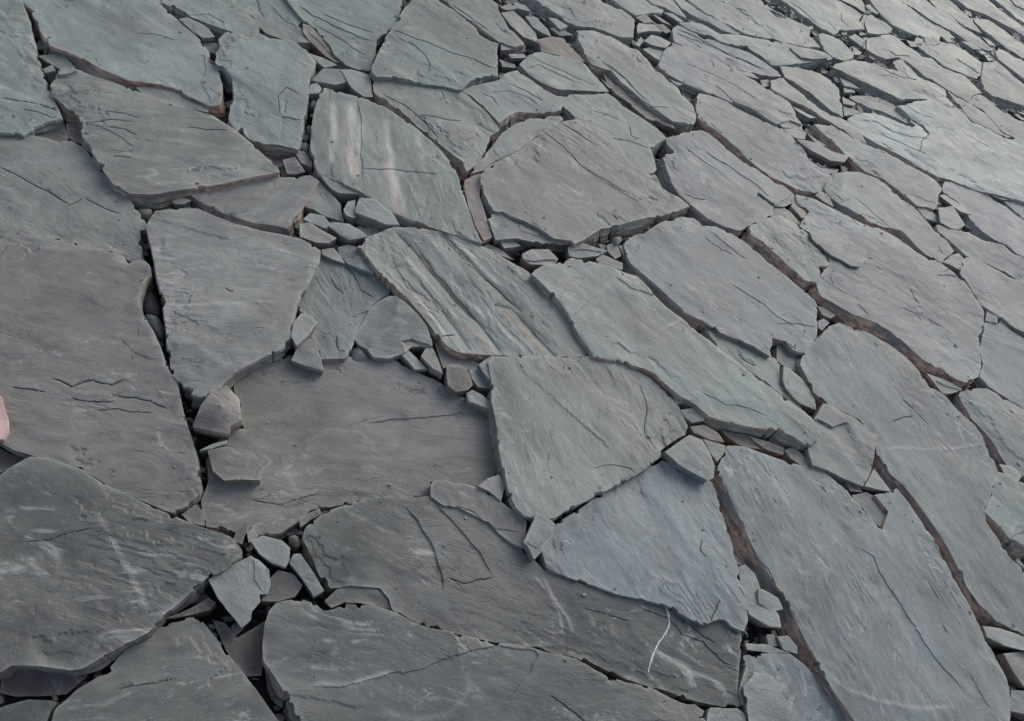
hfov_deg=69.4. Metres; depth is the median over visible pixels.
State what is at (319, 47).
slate chip
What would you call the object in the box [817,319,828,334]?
slate chip
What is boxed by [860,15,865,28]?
slate chip
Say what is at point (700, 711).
slate chip
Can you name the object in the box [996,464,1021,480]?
slate chip
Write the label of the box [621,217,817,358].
slate slab
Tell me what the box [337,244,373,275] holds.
slate chip
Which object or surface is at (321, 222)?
slate chip
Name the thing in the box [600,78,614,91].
slate splinter
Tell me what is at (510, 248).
slate chip
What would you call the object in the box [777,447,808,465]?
slate chip
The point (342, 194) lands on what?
slate chip
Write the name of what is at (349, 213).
slate chip
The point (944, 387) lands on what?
slate chip
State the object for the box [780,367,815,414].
slate chip
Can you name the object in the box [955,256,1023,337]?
slate slab
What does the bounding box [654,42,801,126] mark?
slate slab
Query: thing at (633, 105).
slate ledge
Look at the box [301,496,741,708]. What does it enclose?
slate slab
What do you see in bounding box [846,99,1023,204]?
slate slab
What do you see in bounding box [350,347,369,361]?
pebble
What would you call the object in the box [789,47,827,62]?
slate chip
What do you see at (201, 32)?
slate chip
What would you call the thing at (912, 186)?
slate slab
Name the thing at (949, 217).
slate chip
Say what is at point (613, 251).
slate chip
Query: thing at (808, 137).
slate chip
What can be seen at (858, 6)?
slate chip
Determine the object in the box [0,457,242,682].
slate slab
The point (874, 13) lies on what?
slate chip
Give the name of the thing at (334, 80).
slate chip
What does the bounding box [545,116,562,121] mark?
slate chip
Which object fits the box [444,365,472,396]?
slate chip
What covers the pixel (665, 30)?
slate chip
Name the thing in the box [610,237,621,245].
pebble
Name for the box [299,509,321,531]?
slate chip
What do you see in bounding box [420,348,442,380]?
slate chip
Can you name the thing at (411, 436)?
slate slab
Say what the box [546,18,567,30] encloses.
slate chip
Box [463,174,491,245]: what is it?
slate chip
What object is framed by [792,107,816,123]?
slate chip
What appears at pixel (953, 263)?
slate chip
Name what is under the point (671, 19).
slate chip
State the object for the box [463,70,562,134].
slate slab
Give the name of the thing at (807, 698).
slate slab
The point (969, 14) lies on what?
slate splinter
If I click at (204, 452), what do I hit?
slate chip
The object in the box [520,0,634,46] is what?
slate slab
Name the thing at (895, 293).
slate slab
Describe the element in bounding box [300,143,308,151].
pebble
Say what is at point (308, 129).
pebble
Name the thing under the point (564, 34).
slate chip
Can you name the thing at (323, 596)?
slate rubble
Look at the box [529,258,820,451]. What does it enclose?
slate slab
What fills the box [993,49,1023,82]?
slate slab
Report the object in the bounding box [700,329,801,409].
slate slab
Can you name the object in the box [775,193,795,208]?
slate chip
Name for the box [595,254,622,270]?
slate chip
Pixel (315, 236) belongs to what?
slate chip
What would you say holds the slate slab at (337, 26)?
on the ground
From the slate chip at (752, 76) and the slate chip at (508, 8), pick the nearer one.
the slate chip at (508, 8)
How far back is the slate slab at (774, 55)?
2.99 m
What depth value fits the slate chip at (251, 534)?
1.50 m
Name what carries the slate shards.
on the ground
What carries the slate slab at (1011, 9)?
on the ground
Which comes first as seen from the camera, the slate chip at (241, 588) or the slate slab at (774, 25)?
the slate chip at (241, 588)
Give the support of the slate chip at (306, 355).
on the ground
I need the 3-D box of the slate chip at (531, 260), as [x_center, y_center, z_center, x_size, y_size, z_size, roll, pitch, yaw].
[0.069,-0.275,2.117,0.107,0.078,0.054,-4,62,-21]
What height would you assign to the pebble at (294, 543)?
0.070 m
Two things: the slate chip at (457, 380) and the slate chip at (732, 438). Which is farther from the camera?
the slate chip at (732, 438)
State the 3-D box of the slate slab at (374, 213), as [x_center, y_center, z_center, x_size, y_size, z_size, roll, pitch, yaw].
[-0.369,-0.378,2.026,0.129,0.085,0.075,24,56,-4]
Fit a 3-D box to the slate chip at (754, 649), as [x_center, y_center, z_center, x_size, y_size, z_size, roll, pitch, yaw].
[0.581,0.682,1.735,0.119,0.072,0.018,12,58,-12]
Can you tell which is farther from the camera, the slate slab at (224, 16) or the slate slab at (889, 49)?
the slate slab at (889, 49)
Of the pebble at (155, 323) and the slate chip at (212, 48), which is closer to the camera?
the pebble at (155, 323)
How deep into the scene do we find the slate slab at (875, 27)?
3.37 m
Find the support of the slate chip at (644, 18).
on the ground
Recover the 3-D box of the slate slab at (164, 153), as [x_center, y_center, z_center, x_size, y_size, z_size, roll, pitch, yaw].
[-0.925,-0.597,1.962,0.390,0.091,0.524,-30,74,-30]
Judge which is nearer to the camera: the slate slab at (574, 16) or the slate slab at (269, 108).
the slate slab at (269, 108)
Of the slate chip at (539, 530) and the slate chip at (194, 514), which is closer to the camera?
the slate chip at (194, 514)
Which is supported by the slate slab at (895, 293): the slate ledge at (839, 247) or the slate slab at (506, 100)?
the slate ledge at (839, 247)
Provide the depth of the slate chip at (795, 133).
2.76 m
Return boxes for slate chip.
[0,396,8,444]
[0,449,25,474]
[0,669,90,697]
[38,54,75,74]
[43,65,55,84]
[58,68,76,76]
[66,122,82,145]
[165,598,215,625]
[172,198,190,209]
[179,17,214,42]
[182,505,205,527]
[193,385,241,440]
[200,41,218,61]
[200,440,226,459]
[208,447,260,483]
[209,556,270,627]
[213,620,265,676]
[234,520,250,549]
[247,528,257,545]
[251,536,289,570]
[261,570,301,605]
[283,157,304,178]
[289,553,323,598]
[291,313,316,352]
[291,338,322,374]
[295,151,311,174]
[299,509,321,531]
[300,222,335,257]
[303,24,340,64]
[303,213,329,232]
[308,83,320,102]
[309,53,336,74]
[312,68,346,93]
[320,176,358,206]
[321,248,344,264]
[324,586,390,609]
[328,222,366,246]
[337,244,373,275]
[340,69,372,100]
[343,200,354,225]
[354,295,431,361]
[399,351,426,374]
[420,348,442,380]
[433,342,478,375]
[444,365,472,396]
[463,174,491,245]
[465,390,489,411]
[469,367,488,396]
[477,475,504,500]
[478,355,493,382]
[483,244,510,260]
[497,241,519,256]
[498,59,515,72]
[499,4,515,12]
[499,44,513,61]
[501,11,537,49]
[507,54,525,69]
[514,2,529,16]
[518,249,557,273]
[521,513,554,561]
[524,16,550,38]
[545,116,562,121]
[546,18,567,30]
[549,28,571,41]
[565,243,606,262]
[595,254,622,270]
[605,243,620,260]
[618,245,624,262]
[633,37,642,49]
[634,14,652,31]
[634,23,661,39]
[641,35,669,50]
[641,47,663,68]
[651,14,671,29]
[654,24,670,38]
[660,435,714,482]
[661,12,683,30]
[670,394,684,407]
[680,408,704,428]
[683,425,723,443]
[687,704,703,716]
[699,708,745,720]
[703,439,724,463]
[718,431,761,451]
[729,66,758,80]
[737,565,780,629]
[740,643,789,654]
[747,436,784,457]
[757,588,782,610]
[757,634,777,646]
[758,80,769,88]
[771,207,799,225]
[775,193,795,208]
[775,636,797,653]
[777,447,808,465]
[778,121,802,130]
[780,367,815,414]
[782,128,805,140]
[788,202,807,220]
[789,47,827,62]
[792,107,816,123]
[796,139,847,167]
[800,403,876,486]
[805,134,825,146]
[813,191,833,207]
[816,306,835,320]
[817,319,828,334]
[839,0,864,13]
[840,482,861,495]
[851,492,885,527]
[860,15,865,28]
[860,37,866,53]
[860,469,890,495]
[862,4,878,16]
[915,208,936,226]
[922,374,961,395]
[932,206,964,229]
[938,194,970,216]
[942,253,963,272]
[980,626,1023,652]
[984,311,997,323]
[989,195,1009,202]
[995,652,1023,690]
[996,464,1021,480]
[1009,690,1023,720]
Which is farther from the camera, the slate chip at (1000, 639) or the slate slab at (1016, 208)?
the slate slab at (1016, 208)
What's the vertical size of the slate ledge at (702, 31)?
0.072 m
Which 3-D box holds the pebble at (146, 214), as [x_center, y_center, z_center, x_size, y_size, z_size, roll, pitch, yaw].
[-0.914,-0.358,1.845,0.030,0.060,0.029,29,56,-1]
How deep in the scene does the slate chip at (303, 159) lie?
2.04 m
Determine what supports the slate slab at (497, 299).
on the ground
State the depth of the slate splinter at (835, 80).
3.05 m
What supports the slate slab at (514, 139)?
on the ground
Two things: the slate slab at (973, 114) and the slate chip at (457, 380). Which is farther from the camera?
the slate slab at (973, 114)
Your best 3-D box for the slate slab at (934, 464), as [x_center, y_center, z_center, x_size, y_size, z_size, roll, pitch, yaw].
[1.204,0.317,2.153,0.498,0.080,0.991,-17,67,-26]
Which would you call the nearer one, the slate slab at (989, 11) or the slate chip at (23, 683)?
the slate chip at (23, 683)
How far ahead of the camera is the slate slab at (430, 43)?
2.38 m
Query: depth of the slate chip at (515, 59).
2.52 m
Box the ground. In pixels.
[0,0,1023,720]
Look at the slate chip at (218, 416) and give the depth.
1.58 m
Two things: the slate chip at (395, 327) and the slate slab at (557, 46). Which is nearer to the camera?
the slate chip at (395, 327)
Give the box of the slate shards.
[0,0,1023,720]
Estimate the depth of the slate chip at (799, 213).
2.53 m
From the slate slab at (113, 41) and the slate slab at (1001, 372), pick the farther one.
the slate slab at (1001, 372)
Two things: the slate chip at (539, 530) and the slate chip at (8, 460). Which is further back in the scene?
the slate chip at (539, 530)
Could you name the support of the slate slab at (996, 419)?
on the ground
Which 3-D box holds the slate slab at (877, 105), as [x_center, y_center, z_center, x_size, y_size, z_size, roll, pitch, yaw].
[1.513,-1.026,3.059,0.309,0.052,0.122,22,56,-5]
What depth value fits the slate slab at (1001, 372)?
2.46 m
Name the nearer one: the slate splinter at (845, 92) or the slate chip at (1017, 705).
the slate chip at (1017, 705)
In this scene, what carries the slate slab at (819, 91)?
on the ground
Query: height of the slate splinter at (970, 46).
0.052 m
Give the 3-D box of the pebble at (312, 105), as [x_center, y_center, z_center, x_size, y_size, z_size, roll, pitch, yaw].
[-0.589,-0.744,2.187,0.022,0.050,0.041,16,57,-9]
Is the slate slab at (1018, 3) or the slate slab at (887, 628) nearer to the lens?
the slate slab at (887, 628)
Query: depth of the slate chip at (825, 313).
2.33 m
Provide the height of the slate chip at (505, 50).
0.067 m
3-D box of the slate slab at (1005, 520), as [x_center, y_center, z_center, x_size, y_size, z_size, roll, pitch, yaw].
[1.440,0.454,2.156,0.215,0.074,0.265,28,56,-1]
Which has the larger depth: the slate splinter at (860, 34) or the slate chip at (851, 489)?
the slate splinter at (860, 34)
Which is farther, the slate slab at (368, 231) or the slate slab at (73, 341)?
the slate slab at (368, 231)
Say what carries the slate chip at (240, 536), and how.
on the ground
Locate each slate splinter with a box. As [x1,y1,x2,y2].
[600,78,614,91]
[668,79,682,89]
[831,77,838,85]
[837,78,858,95]
[839,88,854,98]
[839,97,855,108]
[842,106,860,120]
[847,34,862,48]
[851,47,861,57]
[856,31,866,37]
[904,40,917,49]
[923,37,940,45]
[940,36,954,42]
[959,41,980,51]
[964,10,971,17]
[976,50,986,56]
[979,54,994,62]
[981,37,995,46]
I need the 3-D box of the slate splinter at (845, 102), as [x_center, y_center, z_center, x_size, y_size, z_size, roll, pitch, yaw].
[1.354,-1.028,3.007,0.059,0.052,0.046,21,56,-6]
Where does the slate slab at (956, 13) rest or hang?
on the ground
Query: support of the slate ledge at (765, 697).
on the slate slab at (807, 698)
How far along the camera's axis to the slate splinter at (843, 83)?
3.05 m
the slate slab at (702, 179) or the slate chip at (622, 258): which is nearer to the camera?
the slate chip at (622, 258)
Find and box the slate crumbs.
[2,6,1021,718]
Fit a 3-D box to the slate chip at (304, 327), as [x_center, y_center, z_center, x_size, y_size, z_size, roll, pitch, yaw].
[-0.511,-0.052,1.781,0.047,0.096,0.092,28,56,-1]
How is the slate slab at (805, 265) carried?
on the ground
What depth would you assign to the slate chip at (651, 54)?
2.76 m
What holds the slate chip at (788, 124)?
on the ground
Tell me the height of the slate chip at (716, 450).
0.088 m
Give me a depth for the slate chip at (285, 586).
1.47 m
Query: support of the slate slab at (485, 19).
on the ground
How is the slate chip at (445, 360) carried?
on the ground
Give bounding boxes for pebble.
[138,209,151,224]
[143,290,160,318]
[145,315,164,344]
[288,535,300,552]
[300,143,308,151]
[302,135,309,144]
[306,125,310,134]
[309,100,315,114]
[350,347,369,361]
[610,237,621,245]
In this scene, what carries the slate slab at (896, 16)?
on the ground
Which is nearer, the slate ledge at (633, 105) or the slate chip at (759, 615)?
the slate chip at (759, 615)
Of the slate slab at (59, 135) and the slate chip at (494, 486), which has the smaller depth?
the slate chip at (494, 486)
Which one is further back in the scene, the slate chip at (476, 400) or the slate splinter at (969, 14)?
the slate splinter at (969, 14)
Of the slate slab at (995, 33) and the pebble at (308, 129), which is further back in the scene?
the slate slab at (995, 33)
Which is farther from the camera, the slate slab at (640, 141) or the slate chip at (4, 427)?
the slate slab at (640, 141)
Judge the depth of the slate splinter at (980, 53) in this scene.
3.55 m
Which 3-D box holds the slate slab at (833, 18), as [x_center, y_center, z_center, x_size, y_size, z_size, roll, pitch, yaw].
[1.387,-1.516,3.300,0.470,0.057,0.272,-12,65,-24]
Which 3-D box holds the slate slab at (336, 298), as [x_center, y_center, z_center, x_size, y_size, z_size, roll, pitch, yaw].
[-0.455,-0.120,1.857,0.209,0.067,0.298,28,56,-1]
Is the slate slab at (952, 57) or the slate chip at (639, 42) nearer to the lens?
the slate chip at (639, 42)
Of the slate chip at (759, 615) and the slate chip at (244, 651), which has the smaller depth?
the slate chip at (244, 651)
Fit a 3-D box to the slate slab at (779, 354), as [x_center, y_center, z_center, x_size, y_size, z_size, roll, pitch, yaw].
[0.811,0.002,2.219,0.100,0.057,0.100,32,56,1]
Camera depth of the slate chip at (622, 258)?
2.21 m
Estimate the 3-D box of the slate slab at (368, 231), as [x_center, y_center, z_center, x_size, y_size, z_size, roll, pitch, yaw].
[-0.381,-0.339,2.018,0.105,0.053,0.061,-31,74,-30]
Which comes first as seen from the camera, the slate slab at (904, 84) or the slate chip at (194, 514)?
the slate chip at (194, 514)
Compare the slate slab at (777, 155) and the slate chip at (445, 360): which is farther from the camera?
the slate slab at (777, 155)
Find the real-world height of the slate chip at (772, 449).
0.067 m
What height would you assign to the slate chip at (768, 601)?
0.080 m
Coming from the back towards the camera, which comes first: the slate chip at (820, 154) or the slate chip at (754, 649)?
the slate chip at (820, 154)
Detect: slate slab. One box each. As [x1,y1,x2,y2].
[0,0,62,138]
[0,135,148,262]
[0,232,204,518]
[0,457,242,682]
[0,700,60,720]
[22,0,227,121]
[35,122,68,142]
[50,69,279,213]
[52,617,278,720]
[146,208,320,412]
[162,0,259,43]
[190,175,319,236]
[201,355,495,540]
[215,32,315,158]
[234,0,310,52]
[262,600,704,720]
[265,155,286,171]
[285,0,403,74]
[297,258,389,363]
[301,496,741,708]
[309,88,482,245]
[354,197,398,230]
[356,227,381,236]
[357,227,587,363]
[369,0,497,91]
[372,80,499,186]
[439,0,523,57]
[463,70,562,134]
[470,118,557,176]
[479,119,688,258]
[485,355,687,527]
[517,52,608,96]
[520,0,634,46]
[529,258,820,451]
[533,37,585,63]
[534,461,747,632]
[556,92,665,175]
[572,30,696,136]
[606,0,662,19]
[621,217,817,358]
[647,0,686,21]
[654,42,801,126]
[654,130,791,237]
[668,25,780,82]
[673,0,742,34]
[685,0,771,41]
[690,93,837,196]
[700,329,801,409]
[709,446,1010,720]
[719,0,819,50]
[734,653,844,720]
[735,35,832,70]
[739,215,828,291]
[768,78,866,143]
[770,344,799,372]
[771,0,864,37]
[777,66,842,117]
[787,195,983,391]
[795,323,1023,635]
[809,124,941,211]
[813,33,852,69]
[822,171,953,262]
[824,58,961,111]
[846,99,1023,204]
[847,95,909,125]
[861,34,981,101]
[862,0,954,42]
[863,15,891,37]
[901,0,995,53]
[913,37,981,82]
[927,0,981,36]
[932,225,1023,282]
[938,181,1023,258]
[946,90,1004,137]
[950,0,1023,42]
[950,388,1023,482]
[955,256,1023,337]
[969,320,1023,409]
[970,94,1023,140]
[971,18,1023,60]
[975,61,1023,115]
[985,472,1023,563]
[989,0,1023,24]
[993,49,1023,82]
[1000,200,1023,218]
[1010,0,1023,9]
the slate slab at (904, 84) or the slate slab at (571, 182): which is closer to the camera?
the slate slab at (571, 182)
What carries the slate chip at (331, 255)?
on the ground
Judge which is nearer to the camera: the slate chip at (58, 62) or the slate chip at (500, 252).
the slate chip at (58, 62)
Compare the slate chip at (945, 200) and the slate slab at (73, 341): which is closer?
the slate slab at (73, 341)
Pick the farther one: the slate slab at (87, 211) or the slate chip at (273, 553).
the slate slab at (87, 211)
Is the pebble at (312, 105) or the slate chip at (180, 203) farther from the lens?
the pebble at (312, 105)
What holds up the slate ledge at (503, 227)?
on the ground
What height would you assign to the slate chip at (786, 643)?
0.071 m
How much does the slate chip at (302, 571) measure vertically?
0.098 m
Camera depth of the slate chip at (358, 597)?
1.51 m
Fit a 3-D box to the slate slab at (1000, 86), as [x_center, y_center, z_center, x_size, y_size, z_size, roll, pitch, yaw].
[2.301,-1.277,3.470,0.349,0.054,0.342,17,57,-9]
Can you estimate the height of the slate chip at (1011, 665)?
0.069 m
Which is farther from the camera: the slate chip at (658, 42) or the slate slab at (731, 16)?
the slate slab at (731, 16)
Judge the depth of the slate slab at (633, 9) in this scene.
2.87 m
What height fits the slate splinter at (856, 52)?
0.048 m
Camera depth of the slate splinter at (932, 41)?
3.45 m
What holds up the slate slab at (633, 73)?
on the ground
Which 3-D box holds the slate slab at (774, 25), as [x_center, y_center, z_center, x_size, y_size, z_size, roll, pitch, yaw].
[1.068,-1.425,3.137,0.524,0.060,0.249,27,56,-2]
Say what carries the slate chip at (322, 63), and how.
on the ground
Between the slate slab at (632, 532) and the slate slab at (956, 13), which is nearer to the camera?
the slate slab at (632, 532)
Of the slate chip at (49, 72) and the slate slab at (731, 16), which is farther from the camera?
the slate slab at (731, 16)
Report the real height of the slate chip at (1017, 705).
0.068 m
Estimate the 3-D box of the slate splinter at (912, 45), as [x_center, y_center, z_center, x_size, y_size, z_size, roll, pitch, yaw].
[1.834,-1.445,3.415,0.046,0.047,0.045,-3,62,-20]
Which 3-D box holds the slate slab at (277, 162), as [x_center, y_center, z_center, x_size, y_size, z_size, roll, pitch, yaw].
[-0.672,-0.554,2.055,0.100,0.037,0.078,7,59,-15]
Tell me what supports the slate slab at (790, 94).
on the ground
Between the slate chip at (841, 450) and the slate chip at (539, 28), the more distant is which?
the slate chip at (539, 28)
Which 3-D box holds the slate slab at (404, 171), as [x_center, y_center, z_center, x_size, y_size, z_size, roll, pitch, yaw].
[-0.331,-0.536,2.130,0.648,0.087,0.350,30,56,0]
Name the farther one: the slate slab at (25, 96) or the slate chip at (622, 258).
the slate chip at (622, 258)
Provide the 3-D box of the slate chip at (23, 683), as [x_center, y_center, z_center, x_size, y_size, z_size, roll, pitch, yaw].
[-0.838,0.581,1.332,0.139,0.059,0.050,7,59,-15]
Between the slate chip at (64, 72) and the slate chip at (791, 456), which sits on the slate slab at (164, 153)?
the slate chip at (64, 72)
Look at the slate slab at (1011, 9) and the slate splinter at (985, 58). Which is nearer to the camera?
the slate splinter at (985, 58)
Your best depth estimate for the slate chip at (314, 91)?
2.17 m
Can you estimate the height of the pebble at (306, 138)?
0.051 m
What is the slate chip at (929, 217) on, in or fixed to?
on the ground
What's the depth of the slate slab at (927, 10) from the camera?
3.59 m
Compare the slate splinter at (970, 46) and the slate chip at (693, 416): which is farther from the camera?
the slate splinter at (970, 46)
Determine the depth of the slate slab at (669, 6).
2.94 m
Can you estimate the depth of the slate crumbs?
1.96 m
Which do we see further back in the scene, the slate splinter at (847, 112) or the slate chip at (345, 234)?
the slate splinter at (847, 112)
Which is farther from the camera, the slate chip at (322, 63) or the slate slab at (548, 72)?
the slate slab at (548, 72)
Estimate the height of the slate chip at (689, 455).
0.104 m
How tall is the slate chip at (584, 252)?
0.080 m
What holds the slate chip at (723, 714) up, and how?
on the ground
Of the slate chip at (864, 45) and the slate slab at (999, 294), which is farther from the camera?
the slate chip at (864, 45)
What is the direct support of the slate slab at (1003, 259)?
on the ground
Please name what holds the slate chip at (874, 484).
on the ground
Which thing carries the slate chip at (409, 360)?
on the ground
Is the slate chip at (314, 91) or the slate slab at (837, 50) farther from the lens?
the slate slab at (837, 50)
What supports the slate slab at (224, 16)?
on the ground
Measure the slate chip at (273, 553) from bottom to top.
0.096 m
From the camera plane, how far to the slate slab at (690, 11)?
2.98 m
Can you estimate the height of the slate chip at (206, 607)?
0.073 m
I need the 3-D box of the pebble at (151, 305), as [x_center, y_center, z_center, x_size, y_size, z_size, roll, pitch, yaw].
[-0.849,-0.132,1.739,0.035,0.054,0.077,-12,65,-24]
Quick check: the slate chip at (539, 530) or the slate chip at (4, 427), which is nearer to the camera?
the slate chip at (4, 427)
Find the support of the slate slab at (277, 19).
on the ground
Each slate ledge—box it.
[134,85,209,114]
[304,182,343,222]
[429,480,526,548]
[487,212,568,253]
[600,72,674,137]
[678,21,744,49]
[742,672,789,720]
[809,230,866,267]
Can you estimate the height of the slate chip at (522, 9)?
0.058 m
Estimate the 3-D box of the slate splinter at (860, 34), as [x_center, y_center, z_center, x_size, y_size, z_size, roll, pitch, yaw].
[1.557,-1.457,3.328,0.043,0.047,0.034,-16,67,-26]
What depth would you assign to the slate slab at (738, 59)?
2.88 m
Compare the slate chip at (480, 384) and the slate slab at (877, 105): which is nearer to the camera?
the slate chip at (480, 384)
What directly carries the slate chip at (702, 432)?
on the ground
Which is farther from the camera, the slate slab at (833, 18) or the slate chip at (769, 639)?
the slate slab at (833, 18)
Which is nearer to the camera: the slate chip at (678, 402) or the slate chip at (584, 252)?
the slate chip at (678, 402)
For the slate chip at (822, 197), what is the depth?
2.61 m
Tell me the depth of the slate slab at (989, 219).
2.86 m
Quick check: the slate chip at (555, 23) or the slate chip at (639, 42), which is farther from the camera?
the slate chip at (639, 42)
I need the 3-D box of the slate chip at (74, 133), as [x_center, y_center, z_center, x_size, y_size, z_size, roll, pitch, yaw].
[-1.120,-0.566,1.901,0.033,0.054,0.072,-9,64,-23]
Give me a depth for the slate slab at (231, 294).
1.74 m
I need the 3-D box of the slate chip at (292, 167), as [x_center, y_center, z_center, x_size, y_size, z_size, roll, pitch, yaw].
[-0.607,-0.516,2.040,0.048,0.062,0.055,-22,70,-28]
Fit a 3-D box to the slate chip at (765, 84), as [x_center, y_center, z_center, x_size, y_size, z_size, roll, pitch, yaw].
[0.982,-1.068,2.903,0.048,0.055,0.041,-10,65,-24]
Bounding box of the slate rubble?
[3,0,1018,707]
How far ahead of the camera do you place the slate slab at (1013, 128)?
3.28 m
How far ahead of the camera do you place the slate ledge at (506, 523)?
1.66 m
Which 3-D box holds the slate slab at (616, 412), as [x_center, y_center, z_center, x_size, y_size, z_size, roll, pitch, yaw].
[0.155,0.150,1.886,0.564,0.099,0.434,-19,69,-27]
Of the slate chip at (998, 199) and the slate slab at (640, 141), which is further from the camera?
the slate chip at (998, 199)
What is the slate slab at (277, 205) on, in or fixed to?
on the ground
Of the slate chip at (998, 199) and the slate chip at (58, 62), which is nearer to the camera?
the slate chip at (58, 62)
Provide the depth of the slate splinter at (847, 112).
2.95 m
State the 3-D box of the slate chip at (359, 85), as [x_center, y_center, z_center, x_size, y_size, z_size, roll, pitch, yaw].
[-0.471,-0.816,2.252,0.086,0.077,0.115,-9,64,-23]
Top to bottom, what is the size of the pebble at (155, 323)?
0.062 m
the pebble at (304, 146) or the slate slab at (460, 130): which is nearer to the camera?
the pebble at (304, 146)
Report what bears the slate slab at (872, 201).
on the ground
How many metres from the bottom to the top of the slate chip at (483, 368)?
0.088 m
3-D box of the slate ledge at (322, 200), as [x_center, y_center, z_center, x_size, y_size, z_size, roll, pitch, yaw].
[-0.496,-0.412,2.016,0.113,0.063,0.101,23,56,-4]
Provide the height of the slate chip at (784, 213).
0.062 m
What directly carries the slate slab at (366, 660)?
on the ground
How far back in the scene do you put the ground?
1.56 m
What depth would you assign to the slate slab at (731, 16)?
3.03 m
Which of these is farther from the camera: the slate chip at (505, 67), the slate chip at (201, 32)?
the slate chip at (505, 67)
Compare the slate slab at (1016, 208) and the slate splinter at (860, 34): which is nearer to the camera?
the slate slab at (1016, 208)
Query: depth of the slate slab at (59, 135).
1.86 m
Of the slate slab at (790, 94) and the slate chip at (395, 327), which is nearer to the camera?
the slate chip at (395, 327)
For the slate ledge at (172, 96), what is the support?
on the ground
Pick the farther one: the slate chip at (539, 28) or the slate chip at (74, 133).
the slate chip at (539, 28)
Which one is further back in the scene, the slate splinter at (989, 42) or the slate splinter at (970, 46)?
the slate splinter at (989, 42)
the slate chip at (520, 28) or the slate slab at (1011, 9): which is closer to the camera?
the slate chip at (520, 28)
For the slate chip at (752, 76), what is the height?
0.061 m
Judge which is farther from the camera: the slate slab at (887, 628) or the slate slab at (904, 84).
the slate slab at (904, 84)
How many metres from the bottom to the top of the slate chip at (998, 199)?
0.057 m
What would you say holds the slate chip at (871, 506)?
on the ground
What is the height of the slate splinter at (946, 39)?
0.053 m
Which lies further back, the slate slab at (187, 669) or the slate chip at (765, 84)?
the slate chip at (765, 84)
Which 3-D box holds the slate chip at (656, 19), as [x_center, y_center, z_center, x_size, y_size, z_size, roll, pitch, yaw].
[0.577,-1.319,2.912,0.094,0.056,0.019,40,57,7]
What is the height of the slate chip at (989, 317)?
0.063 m
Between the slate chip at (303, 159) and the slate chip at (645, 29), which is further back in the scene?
the slate chip at (645, 29)
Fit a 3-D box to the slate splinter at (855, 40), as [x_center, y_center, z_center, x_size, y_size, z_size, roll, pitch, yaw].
[1.525,-1.409,3.290,0.082,0.046,0.061,35,56,4]
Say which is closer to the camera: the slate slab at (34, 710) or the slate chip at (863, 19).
the slate slab at (34, 710)
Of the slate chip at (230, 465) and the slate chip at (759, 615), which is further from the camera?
the slate chip at (759, 615)

